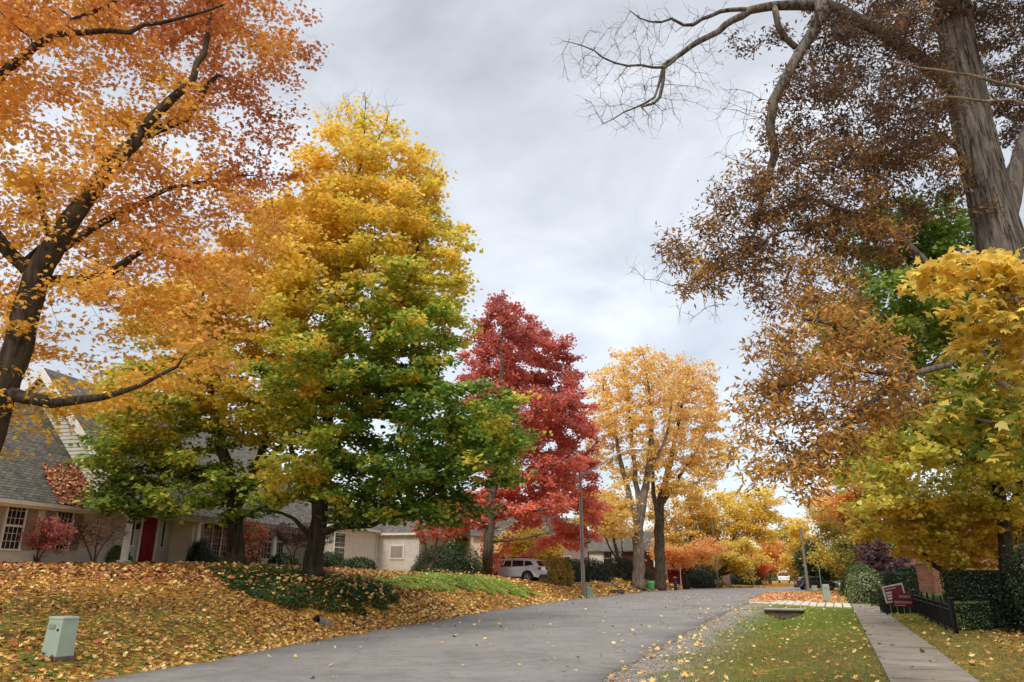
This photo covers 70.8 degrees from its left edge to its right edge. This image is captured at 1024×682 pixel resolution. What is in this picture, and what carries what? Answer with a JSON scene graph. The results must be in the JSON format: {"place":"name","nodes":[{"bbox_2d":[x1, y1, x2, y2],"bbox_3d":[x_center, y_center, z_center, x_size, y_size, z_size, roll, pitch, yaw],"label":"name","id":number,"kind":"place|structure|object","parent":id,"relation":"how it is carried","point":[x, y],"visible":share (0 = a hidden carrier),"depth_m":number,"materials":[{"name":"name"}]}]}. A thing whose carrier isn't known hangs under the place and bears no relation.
{"place":"outdoors","nodes":[
{"label":"outdoors","id":0,"kind":"place"},
{"bbox_2d":[88,582,840,681],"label":"road","id":1,"kind":"structure","parent":0,"point":[410,654],"depth_m":16.63,"materials":[{"name":"asphalt"}]},
{"bbox_2d":[0,565,1023,681],"bbox_3d":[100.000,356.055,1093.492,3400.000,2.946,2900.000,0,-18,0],"label":"ground","id":2,"kind":"structure","parent":0,"point":[312,609],"depth_m":17.63,"materials":[{"name":"plant"}]},
{"bbox_2d":[17,514,81,561],"bbox_3d":[-17.831,7.561,27.356,2.492,1.839,2.133,0,-18,0],"label":"shrub","id":3,"kind":"object","parent":2,"relation":"on","point":[57,537],"visible":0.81,"depth_m":27.24,"materials":[{"name":"red plant"}]},
{"bbox_2d":[41,616,79,662],"bbox_3d":[-8.056,5.312,12.842,0.437,0.752,0.355,-8,-21,24],"label":"utility cabinet","id":4,"kind":"object","parent":2,"relation":"on","point":[60,639],"visible":0.98,"depth_m":12.74,"materials":[{"name":"metal"}]},
{"bbox_2d":[69,515,127,561],"bbox_3d":[-16.943,8.112,29.322,2.566,1.996,2.072,9,-20,-26],"label":"shrub","id":5,"kind":"object","parent":2,"relation":"on","point":[96,540],"visible":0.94,"depth_m":29.22,"materials":[{"name":"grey plant"}]},
{"bbox_2d":[104,545,132,561],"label":"shrub","id":6,"kind":"object","parent":2,"relation":"on","point":[113,554],"visible":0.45,"depth_m":30.85,"materials":[{"name":"green plant"}]},
{"bbox_2d":[0,0,338,462],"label":"maple tree","id":7,"kind":"object","parent":2,"relation":"on","point":[36,266],"visible":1,"depth_m":15.23,"materials":[{"name":"orange plant"}]},
{"bbox_2d":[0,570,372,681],"bbox_3d":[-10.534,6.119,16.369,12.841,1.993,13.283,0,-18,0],"label":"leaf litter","id":8,"kind":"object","parent":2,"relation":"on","point":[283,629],"visible":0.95,"depth_m":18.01,"materials":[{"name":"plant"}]},
{"bbox_2d":[62,204,316,563],"bbox_3d":[-13.428,1.401,31.850,10.305,16.858,8.450,6,-19,-17],"label":"maple tree","id":9,"kind":"object","parent":2,"relation":"on","point":[127,430],"visible":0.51,"depth_m":29.26,"materials":[{"name":"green plant"}]},
{"bbox_2d":[185,538,213,562],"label":"shrub","id":10,"kind":"object","parent":2,"relation":"on","point":[199,552],"visible":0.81,"depth_m":33.62,"materials":[{"name":"green plant"}]},
{"bbox_2d":[208,553,223,562],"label":"shrub","id":11,"kind":"object","parent":2,"relation":"on","point":[217,558],"visible":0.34,"depth_m":35.99,"materials":[{"name":"green plant"}]},
{"bbox_2d":[0,367,452,571],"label":"house","id":12,"kind":"structure","parent":2,"relation":"on","point":[26,492],"depth_m":32.24,"materials":[{"name":"beige paint"}]},
{"bbox_2d":[0,507,27,550],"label":"window","id":13,"kind":"structure","parent":12,"relation":"in","point":[15,518],"depth_m":26.44,"materials":[{"name":"white paint"}]},
{"bbox_2d":[49,512,74,550],"bbox_3d":[-17.817,7.344,28.625,0.100,1.884,0.924,-4,-18,11],"label":"window","id":14,"kind":"structure","parent":12,"relation":"in","point":[63,516],"depth_m":28.71,"materials":[{"name":"white paint"}]},
{"bbox_2d":[43,458,92,507],"bbox_3d":[-18.286,5.807,29.714,1.861,2.195,2.453,-4,-18,11],"label":"leaf drift","id":15,"kind":"object","parent":12,"relation":"on","point":[61,487],"visible":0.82,"depth_m":29.41,"materials":[{"name":"plant"}]},
{"bbox_2d":[130,517,137,546],"bbox_3d":[-17.002,8.473,32.289,0.100,1.420,0.356,-4,-18,11],"label":"window","id":16,"kind":"structure","parent":12,"relation":"in","point":[134,523],"depth_m":32.32,"materials":[{"name":"white paint"}]},
{"bbox_2d":[137,517,157,561],"bbox_3d":[-16.763,9.105,33.159,0.146,2.155,0.990,-4,-18,11],"label":"door","id":17,"kind":"structure","parent":12,"relation":"in","point":[148,535],"depth_m":33.15,"materials":[{"name":"red paint"}]},
{"bbox_2d":[158,519,167,547],"bbox_3d":[-16.565,9.107,34.243,0.100,1.420,0.356,-4,-18,11],"label":"window","id":18,"kind":"structure","parent":12,"relation":"in","point":[164,525],"depth_m":34.20,"materials":[{"name":"glass"}]},
{"bbox_2d":[201,523,226,556],"bbox_3d":[-15.667,10.597,38.203,0.100,1.823,2.624,-4,-18,11],"label":"window","id":19,"kind":"structure","parent":12,"relation":"in","point":[216,535],"depth_m":38.20,"materials":[{"name":"glass"}]},
{"bbox_2d":[259,530,271,559],"bbox_3d":[-14.617,11.975,42.949,0.100,2.037,1.237,-4,-18,11],"label":"window","id":20,"kind":"structure","parent":12,"relation":"in","point":[267,548],"depth_m":42.95,"materials":[{"name":"white paint"}]},
{"bbox_2d":[275,532,283,554],"bbox_3d":[-14.282,12.399,44.470,0.100,2.105,0.929,-4,-18,11],"label":"window","id":21,"kind":"structure","parent":12,"relation":"in","point":[279,545],"depth_m":44.35,"materials":[{"name":"glass"}]},
{"bbox_2d":[333,532,345,560],"bbox_3d":[-10.926,13.090,45.671,0.100,1.867,1.637,-4,-18,11],"label":"window","id":22,"kind":"structure","parent":12,"relation":"in","point":[340,537],"depth_m":45.84,"materials":[{"name":"white paint"}]},
{"bbox_2d":[389,545,404,558],"bbox_3d":[-8.178,14.968,51.084,1.100,1.000,0.068,-4,-18,11],"label":"window","id":23,"kind":"structure","parent":12,"relation":"in","point":[395,551],"depth_m":51.05,"materials":[{"name":"white paint"}]},
{"bbox_2d":[243,519,274,563],"bbox_3d":[-12.806,10.015,35.654,1.790,2.336,2.197,0,-18,0],"label":"shrub","id":24,"kind":"object","parent":2,"relation":"on","point":[249,541],"visible":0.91,"depth_m":35.52,"materials":[{"name":"brown plant"}]},
{"bbox_2d":[266,552,301,565],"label":"shrub","id":25,"kind":"object","parent":2,"relation":"on","point":[281,558],"visible":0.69,"depth_m":40.26,"materials":[{"name":"green plant"}]},
{"bbox_2d":[269,519,336,564],"bbox_3d":[-11.391,10.792,38.596,3.785,2.580,2.781,0,-18,0],"label":"ornamental tree","id":26,"kind":"object","parent":2,"relation":"on","point":[300,536],"visible":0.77,"depth_m":38.40,"materials":[{"name":"red plant"}]},
{"bbox_2d":[207,563,400,614],"bbox_3d":[-7.001,8.995,26.390,7.519,1.763,10.436,10,-20,-28],"label":"ivy ground cover","id":27,"kind":"object","parent":2,"relation":"on","point":[239,583],"visible":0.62,"depth_m":24.09,"materials":[{"name":"green plant"}]},
{"bbox_2d":[312,615,335,625],"bbox_3d":[-5.442,8.603,21.599,0.312,0.764,1.593,-7,-19,20],"label":"drain pipe","id":28,"kind":"object","parent":2,"relation":"on","point":[320,619],"visible":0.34,"depth_m":21.16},
{"bbox_2d":[322,550,347,567],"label":"shrub","id":29,"kind":"object","parent":2,"relation":"on","point":[330,559],"visible":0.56,"depth_m":40.78,"materials":[{"name":"green plant"}]},
{"bbox_2d":[345,556,380,569],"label":"shrub","id":30,"kind":"object","parent":2,"relation":"on","point":[356,562],"visible":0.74,"depth_m":42.12,"materials":[{"name":"green plant"}]},
{"bbox_2d":[0,560,765,629],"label":"leaf litter","id":31,"kind":"object","parent":2,"relation":"on","point":[181,568],"visible":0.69,"depth_m":26.96,"materials":[{"name":"plant"}]},
{"bbox_2d":[227,90,552,578],"bbox_3d":[-4.932,-1.458,30.138,12.969,21.866,10.236,0,-18,0],"label":"maple tree","id":32,"kind":"object","parent":2,"relation":"on","point":[340,209],"visible":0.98,"depth_m":27.52,"materials":[{"name":"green plant"}]},
{"bbox_2d":[81,592,761,679],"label":"fallen leaves","id":33,"kind":"object","parent":2,"relation":"on","point":[295,655],"visible":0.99,"depth_m":22.54,"materials":[{"name":"yellow plant"}]},
{"bbox_2d":[411,488,472,571],"bbox_3d":[-4.181,11.607,44.075,4.088,5.256,2.659,0,-18,0],"label":"ornamental tree","id":34,"kind":"object","parent":2,"relation":"on","point":[433,532],"visible":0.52,"depth_m":44.08,"materials":[{"name":"green plant"}]},
{"bbox_2d":[410,541,484,574],"bbox_3d":[-4.509,15.035,49.845,5.256,2.309,2.696,0,-18,0],"label":"shrub","id":35,"kind":"object","parent":2,"relation":"on","point":[454,560],"visible":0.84,"depth_m":49.20,"materials":[{"name":"green plant"}]},
{"bbox_2d":[439,520,470,555],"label":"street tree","id":36,"kind":"object","parent":2,"relation":"on","point":[463,537],"visible":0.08,"depth_m":70.46,"materials":[{"name":"green plant"}]},
{"bbox_2d":[374,571,543,598],"bbox_3d":[-2.798,13.669,40.125,5.051,1.598,19.483,-5,-19,15],"label":"bright ground cover","id":37,"kind":"object","parent":2,"relation":"on","point":[485,584],"visible":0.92,"depth_m":37.51,"materials":[{"name":"green plant"}]},
{"bbox_2d":[457,504,563,572],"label":"house","id":38,"kind":"structure","parent":2,"relation":"on","point":[475,538],"depth_m":69.62,"materials":[{"name":"beige paint"}]},
{"bbox_2d":[494,557,547,580],"bbox_3d":[0.261,17.398,54.798,4.660,1.776,2.120,-7,-19,21],"label":"parked car","id":39,"kind":"object","parent":2,"relation":"on","point":[535,569],"visible":0.69,"depth_m":53.91,"materials":[{"name":"silver metal"}]},
{"bbox_2d":[493,522,569,565],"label":"street tree","id":40,"kind":"object","parent":2,"relation":"on","point":[528,544],"visible":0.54,"depth_m":66.33,"materials":[{"name":"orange plant"}]},
{"bbox_2d":[445,290,618,575],"bbox_3d":[1.606,8.315,60.187,12.022,22.850,18.842,-6,-19,17],"label":"red tree","id":41,"kind":"object","parent":2,"relation":"on","point":[563,465],"visible":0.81,"depth_m":57.81,"materials":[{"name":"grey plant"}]},
{"bbox_2d":[538,555,574,585],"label":"shrub","id":42,"kind":"object","parent":2,"relation":"on","point":[557,573],"visible":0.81,"depth_m":61.20,"materials":[{"name":"yellow plant"}]},
{"bbox_2d":[563,518,590,564],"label":"house","id":43,"kind":"structure","parent":2,"relation":"on","point":[575,554],"depth_m":81.35,"materials":[{"name":"beige paint"}]},
{"bbox_2d":[565,555,592,582],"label":"shrub","id":44,"kind":"object","parent":2,"relation":"on","point":[577,571],"visible":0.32,"depth_m":66.14,"materials":[{"name":"green plant"}]},
{"bbox_2d":[586,587,592,596],"bbox_3d":[5.934,19.313,55.235,0.478,0.862,0.416,2,-18,-8],"label":"utility cabinet","id":45,"kind":"object","parent":2,"relation":"on","point":[589,591],"visible":0.86,"depth_m":55.09,"materials":[{"name":"green plastic"}]},
{"bbox_2d":[580,556,614,580],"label":"shrub","id":46,"kind":"object","parent":2,"relation":"on","point":[599,572],"visible":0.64,"depth_m":69.65,"materials":[{"name":"green plant"}]},
{"bbox_2d":[570,487,635,557],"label":"street tree","id":47,"kind":"object","parent":2,"relation":"on","point":[606,538],"visible":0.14,"depth_m":80.77,"materials":[{"name":"orange plant"}]},
{"bbox_2d":[578,448,643,595],"bbox_3d":[7.924,14.357,57.000,5.786,11.490,0.451,-10,-20,28],"label":"street lamp","id":48,"kind":"object","parent":2,"relation":"on","point":[583,563],"visible":0.82,"depth_m":57.88,"materials":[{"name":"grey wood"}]},
{"bbox_2d":[575,582,657,591],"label":"garden edging","id":49,"kind":"object","parent":2,"relation":"on","point":[617,586],"visible":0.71,"depth_m":70.00,"materials":[{"name":"grey wood"}]},
{"bbox_2d":[609,590,624,593],"bbox_3d":[9.442,22.690,65.178,1.523,0.364,0.993,0,-18,0],"label":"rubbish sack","id":50,"kind":"object","parent":2,"relation":"on","point":[618,591],"visible":0.88,"depth_m":64.86,"materials":[{"name":"black plastic"}]},
{"bbox_2d":[588,531,654,580],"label":"house","id":51,"kind":"structure","parent":2,"relation":"on","point":[600,551],"depth_m":90.95,"materials":[{"name":"brown brick"}]},
{"bbox_2d":[603,552,611,563],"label":"window","id":52,"kind":"structure","parent":51,"relation":"in","point":[605,554],"depth_m":90.76,"materials":[{"name":"glass"}]},
{"bbox_2d":[599,554,644,578],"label":"shrub","id":53,"kind":"object","parent":2,"relation":"on","point":[622,568],"visible":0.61,"depth_m":75.16,"materials":[{"name":"green plant"}]},
{"bbox_2d":[579,344,688,590],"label":"shade tree","id":54,"kind":"object","parent":2,"relation":"on","point":[632,422],"visible":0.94,"depth_m":77.56,"materials":[{"name":"orange plant"}]},
{"bbox_2d":[629,565,653,579],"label":"shrub","id":55,"kind":"object","parent":2,"relation":"on","point":[650,576],"visible":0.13,"depth_m":81.20,"materials":[{"name":"green plant"}]},
{"bbox_2d":[646,582,654,588],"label":"garden tub","id":56,"kind":"object","parent":2,"relation":"on","point":[650,585],"visible":0.93,"depth_m":77.30,"materials":[{"name":"green plastic"}]},
{"bbox_2d":[665,565,688,584],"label":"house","id":57,"kind":"structure","parent":2,"relation":"on","point":[672,573],"depth_m":92.39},
{"bbox_2d":[602,614,756,681],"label":"gravel","id":58,"kind":"structure","parent":2,"relation":"on","point":[641,660],"depth_m":15.13,"materials":[{"name":"grey stone"}]},
{"bbox_2d":[639,351,732,590],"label":"shade tree","id":59,"kind":"object","parent":2,"relation":"on","point":[693,461],"visible":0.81,"depth_m":82.39,"materials":[{"name":"orange plant"}]},
{"bbox_2d":[644,481,727,562],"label":"street tree","id":60,"kind":"object","parent":2,"relation":"on","point":[690,520],"visible":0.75,"depth_m":107.09,"materials":[{"name":"yellow plant"}]},
{"bbox_2d":[645,535,731,588],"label":"street tree","id":61,"kind":"object","parent":2,"relation":"on","point":[674,554],"visible":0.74,"depth_m":86.98,"materials":[{"name":"orange plant"}]},
{"bbox_2d":[678,563,724,587],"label":"shrub","id":62,"kind":"object","parent":2,"relation":"on","point":[698,577],"visible":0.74,"depth_m":91.71,"materials":[{"name":"green plant"}]},
{"bbox_2d":[712,520,718,587],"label":"utility pole","id":63,"kind":"object","parent":2,"relation":"on","point":[717,580],"visible":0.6,"depth_m":92.61,"materials":[{"name":"grey wood"}]},
{"bbox_2d":[685,534,774,583],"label":"street tree","id":64,"kind":"object","parent":2,"relation":"on","point":[734,561],"visible":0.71,"depth_m":96.76,"materials":[{"name":"yellow plant"}]},
{"bbox_2d":[693,483,795,585],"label":"street tree","id":65,"kind":"object","parent":2,"relation":"on","point":[757,512],"visible":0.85,"depth_m":109.07,"materials":[{"name":"yellow plant"}]},
{"bbox_2d":[720,568,771,584],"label":"shrub","id":66,"kind":"object","parent":2,"relation":"on","point":[734,578],"visible":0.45,"depth_m":116.90,"materials":[{"name":"green plant"}]},
{"bbox_2d":[745,551,773,576],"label":"street tree","id":67,"kind":"object","parent":2,"relation":"on","point":[763,568],"visible":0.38,"depth_m":118.19,"materials":[{"name":"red plant"}]},
{"bbox_2d":[753,527,788,583],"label":"street tree","id":68,"kind":"object","parent":2,"relation":"on","point":[776,550],"visible":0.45,"depth_m":127.93,"materials":[{"name":"orange plant"}]},
{"bbox_2d":[665,527,891,580],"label":"distant wood","id":69,"kind":"object","parent":2,"relation":"on","point":[775,577],"visible":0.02,"depth_m":220.21,"materials":[{"name":"orange plant"}]},
{"bbox_2d":[766,525,797,574],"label":"street tree","id":70,"kind":"object","parent":2,"relation":"on","point":[782,539],"visible":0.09,"depth_m":200.19,"materials":[{"name":"yellow plant"}]},
{"bbox_2d":[777,568,789,582],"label":"lorry","id":71,"kind":"object","parent":2,"relation":"on","point":[781,577],"visible":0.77,"depth_m":138.45,"materials":[{"name":"white paint"}]},
{"bbox_2d":[763,608,804,619],"bbox_3d":[13.584,13.752,35.859,1.900,0.805,0.965,-8,-19,22],"label":"culvert","id":72,"kind":"object","parent":2,"relation":"on","point":[782,613],"visible":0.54,"depth_m":35.70,"materials":[{"name":"concrete"}]},
{"bbox_2d":[550,0,1023,513],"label":"hickory tree","id":73,"kind":"object","parent":2,"relation":"on","point":[994,196],"visible":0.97,"depth_m":12.07,"materials":[{"name":"brown plant"}]},
{"bbox_2d":[774,516,819,579],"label":"street tree","id":74,"kind":"object","parent":2,"relation":"on","point":[795,541],"visible":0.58,"depth_m":119.60,"materials":[{"name":"yellow plant"}]},
{"bbox_2d":[800,528,809,590],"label":"utility pole","id":75,"kind":"object","parent":2,"relation":"on","point":[805,565],"visible":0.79,"depth_m":79.24,"materials":[{"name":"grey wood"}]},
{"bbox_2d":[606,591,1023,681],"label":"fallen leaves","id":76,"kind":"object","parent":2,"relation":"on","point":[769,596],"visible":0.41,"depth_m":19.16,"materials":[{"name":"orange plant"}]},
{"bbox_2d":[793,577,838,589],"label":"parked car","id":77,"kind":"object","parent":2,"relation":"on","point":[800,582],"visible":0.66,"depth_m":82.72,"materials":[{"name":"grey paint"}]},
{"bbox_2d":[785,535,848,581],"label":"street tree","id":78,"kind":"object","parent":2,"relation":"on","point":[826,575],"visible":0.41,"depth_m":106.84,"materials":[{"name":"green plant"}]},
{"bbox_2d":[799,505,852,590],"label":"street tree","id":79,"kind":"object","parent":2,"relation":"on","point":[825,561],"visible":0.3,"depth_m":80.66,"materials":[{"name":"yellow plant"}]},
{"bbox_2d":[822,584,830,600],"bbox_3d":[20.622,16.489,47.211,0.440,1.022,0.348,-6,-19,19],"label":"utility cabinet","id":80,"kind":"object","parent":2,"relation":"on","point":[826,593],"visible":0.89,"depth_m":47.08,"materials":[{"name":"metal"}]},
{"bbox_2d":[836,559,864,596],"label":"shrub","id":81,"kind":"object","parent":2,"relation":"on","point":[842,580],"visible":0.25,"depth_m":57.17,"materials":[{"name":"green plant"}]},
{"bbox_2d":[821,504,882,567],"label":"street tree","id":82,"kind":"object","parent":2,"relation":"on","point":[839,551],"visible":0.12,"depth_m":71.49,"materials":[{"name":"plant"}]},
{"bbox_2d":[795,431,916,547],"bbox_3d":[31.244,15.117,64.644,10.648,14.724,9.680,0,-18,0],"label":"street tree","id":83,"kind":"object","parent":2,"relation":"on","point":[838,501],"visible":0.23,"depth_m":64.36,"materials":[{"name":"orange plant"}]},
{"bbox_2d":[844,560,884,603],"bbox_3d":[21.410,14.669,43.658,2.561,2.682,2.762,11,-21,-31],"label":"shrub","id":84,"kind":"object","parent":2,"relation":"on","point":[861,584],"visible":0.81,"depth_m":43.12,"materials":[{"name":"green plant"}]},
{"bbox_2d":[869,587,879,605],"bbox_3d":[19.503,13.769,38.636,0.088,1.108,2.137,-4,-18,12],"label":"iron fence","id":85,"kind":"object","parent":2,"relation":"on","point":[870,591],"visible":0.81,"depth_m":38.94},
{"bbox_2d":[877,589,887,614],"bbox_3d":[16.842,11.876,32.732,0.083,1.060,4.860,-7,-19,22],"label":"iron fence","id":86,"kind":"object","parent":2,"relation":"on","point":[884,605],"visible":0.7,"depth_m":31.75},
{"bbox_2d":[850,538,915,581],"bbox_3d":[22.419,13.747,43.542,3.214,4.071,5.233,0,-18,0],"label":"ornamental tree","id":87,"kind":"object","parent":2,"relation":"on","point":[868,553],"visible":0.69,"depth_m":44.25,"materials":[{"name":"purple plant"}]},
{"bbox_2d":[829,476,943,563],"bbox_3d":[32.394,15.861,60.369,11.149,10.598,11.744,0,-18,0],"label":"street tree","id":88,"kind":"object","parent":2,"relation":"on","point":[849,551],"visible":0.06,"depth_m":60.68,"materials":[{"name":"orange plant"}]},
{"bbox_2d":[882,583,905,617],"bbox_3d":[15.282,10.383,28.690,1.029,1.416,0.033,3,-18,-10],"label":"yard sign","id":89,"kind":"object","parent":2,"relation":"on","point":[888,590],"visible":0.66,"depth_m":28.78,"materials":[{"name":"red"}]},
{"bbox_2d":[877,592,920,613],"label":"hedge","id":90,"kind":"object","parent":2,"relation":"on","point":[892,608],"visible":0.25,"depth_m":31.96,"materials":[{"name":"green plant"}]},
{"bbox_2d":[892,592,913,618],"bbox_3d":[14.814,10.084,27.220,0.877,1.095,0.034,4,-18,-11],"label":"yard sign","id":91,"kind":"object","parent":2,"relation":"on","point":[902,599],"visible":1,"depth_m":27.29,"materials":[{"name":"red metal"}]},
{"bbox_2d":[891,566,916,572],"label":"hedge","id":92,"kind":"object","parent":2,"relation":"on","point":[906,568],"visible":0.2,"depth_m":40.28,"materials":[{"name":"green plant"}]},
{"bbox_2d":[798,186,1023,570],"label":"maple tree","id":93,"kind":"object","parent":2,"relation":"on","point":[939,452],"visible":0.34,"depth_m":25.23,"materials":[{"name":"green plant"}]},
{"bbox_2d":[913,562,945,594],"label":"brick pillar","id":94,"kind":"structure","parent":2,"relation":"on","point":[929,581],"depth_m":32.02,"materials":[{"name":"brick"}]},
{"bbox_2d":[838,47,1023,480],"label":"maple tree","id":95,"kind":"object","parent":2,"relation":"on","point":[992,271],"visible":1,"depth_m":6.78,"materials":[{"name":"yellow plant"}]},
{"bbox_2d":[843,489,1023,570],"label":"maple tree","id":96,"kind":"object","parent":2,"relation":"on","point":[932,525],"visible":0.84,"depth_m":25.30,"materials":[{"name":"yellow plant"}]},
{"bbox_2d":[911,590,955,633],"bbox_3d":[15.143,9.678,26.139,0.084,1.066,12.402,-8,-20,22],"label":"iron fence","id":97,"kind":"object","parent":2,"relation":"on","point":[940,612],"visible":0.98,"depth_m":24.30,"materials":[{"name":"metal"}]},
{"bbox_2d":[881,570,1023,593],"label":"hedge","id":98,"kind":"object","parent":2,"relation":"on","point":[908,580],"visible":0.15,"depth_m":38.86,"materials":[{"name":"green plant"}]},
{"bbox_2d":[891,513,1022,570],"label":"house","id":99,"kind":"structure","parent":2,"relation":"on","point":[907,563],"depth_m":53.12,"materials":[{"name":"red brick"}]},
{"bbox_2d":[923,593,993,630],"bbox_3d":[16.090,9.847,26.388,1.078,0.990,10.644,-8,-19,22],"label":"hedge","id":100,"kind":"object","parent":2,"relation":"on","point":[936,596],"visible":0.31,"depth_m":21.89,"materials":[{"name":"green plant"}]},
{"bbox_2d":[904,429,1023,522],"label":"street tree","id":101,"kind":"object","parent":2,"relation":"on","point":[936,479],"visible":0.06,"depth_m":60.17,"materials":[{"name":"orange plant"}]},
{"bbox_2d":[950,595,1010,633],"bbox_3d":[13.636,7.975,20.972,1.860,1.098,0.088,4,-18,-12],"label":"iron fence","id":102,"kind":"object","parent":2,"relation":"on","point":[955,618],"visible":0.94,"depth_m":20.92,"materials":[{"name":"metal"}]},
{"bbox_2d":[938,569,1023,630],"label":"hedge","id":103,"kind":"object","parent":2,"relation":"on","point":[967,585],"visible":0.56,"depth_m":22.34,"materials":[{"name":"green plant"}]},
{"bbox_2d":[990,525,1023,635],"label":"shrub","id":104,"kind":"object","parent":2,"relation":"on","point":[1019,599],"visible":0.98,"depth_m":20.94,"materials":[{"name":"green plant"}]},
{"bbox_2d":[0,0,1023,572],"label":"sky","id":105,"kind":"structure","parent":0,"point":[561,208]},
{"bbox_2d":[748,600,850,607],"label":"path","id":106,"kind":"structure","parent":0,"point":[809,603],"depth_m":42.37,"materials":[{"name":"concrete"}]},
{"bbox_2d":[644,604,1023,681],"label":"grass","id":107,"kind":"structure","parent":0,"point":[820,643],"depth_m":16.43,"materials":[{"name":"plant"}]},
{"bbox_2d":[851,603,978,681],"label":"pavement","id":108,"kind":"structure","parent":0,"point":[902,654],"depth_m":15.53,"materials":[{"name":"concrete"}]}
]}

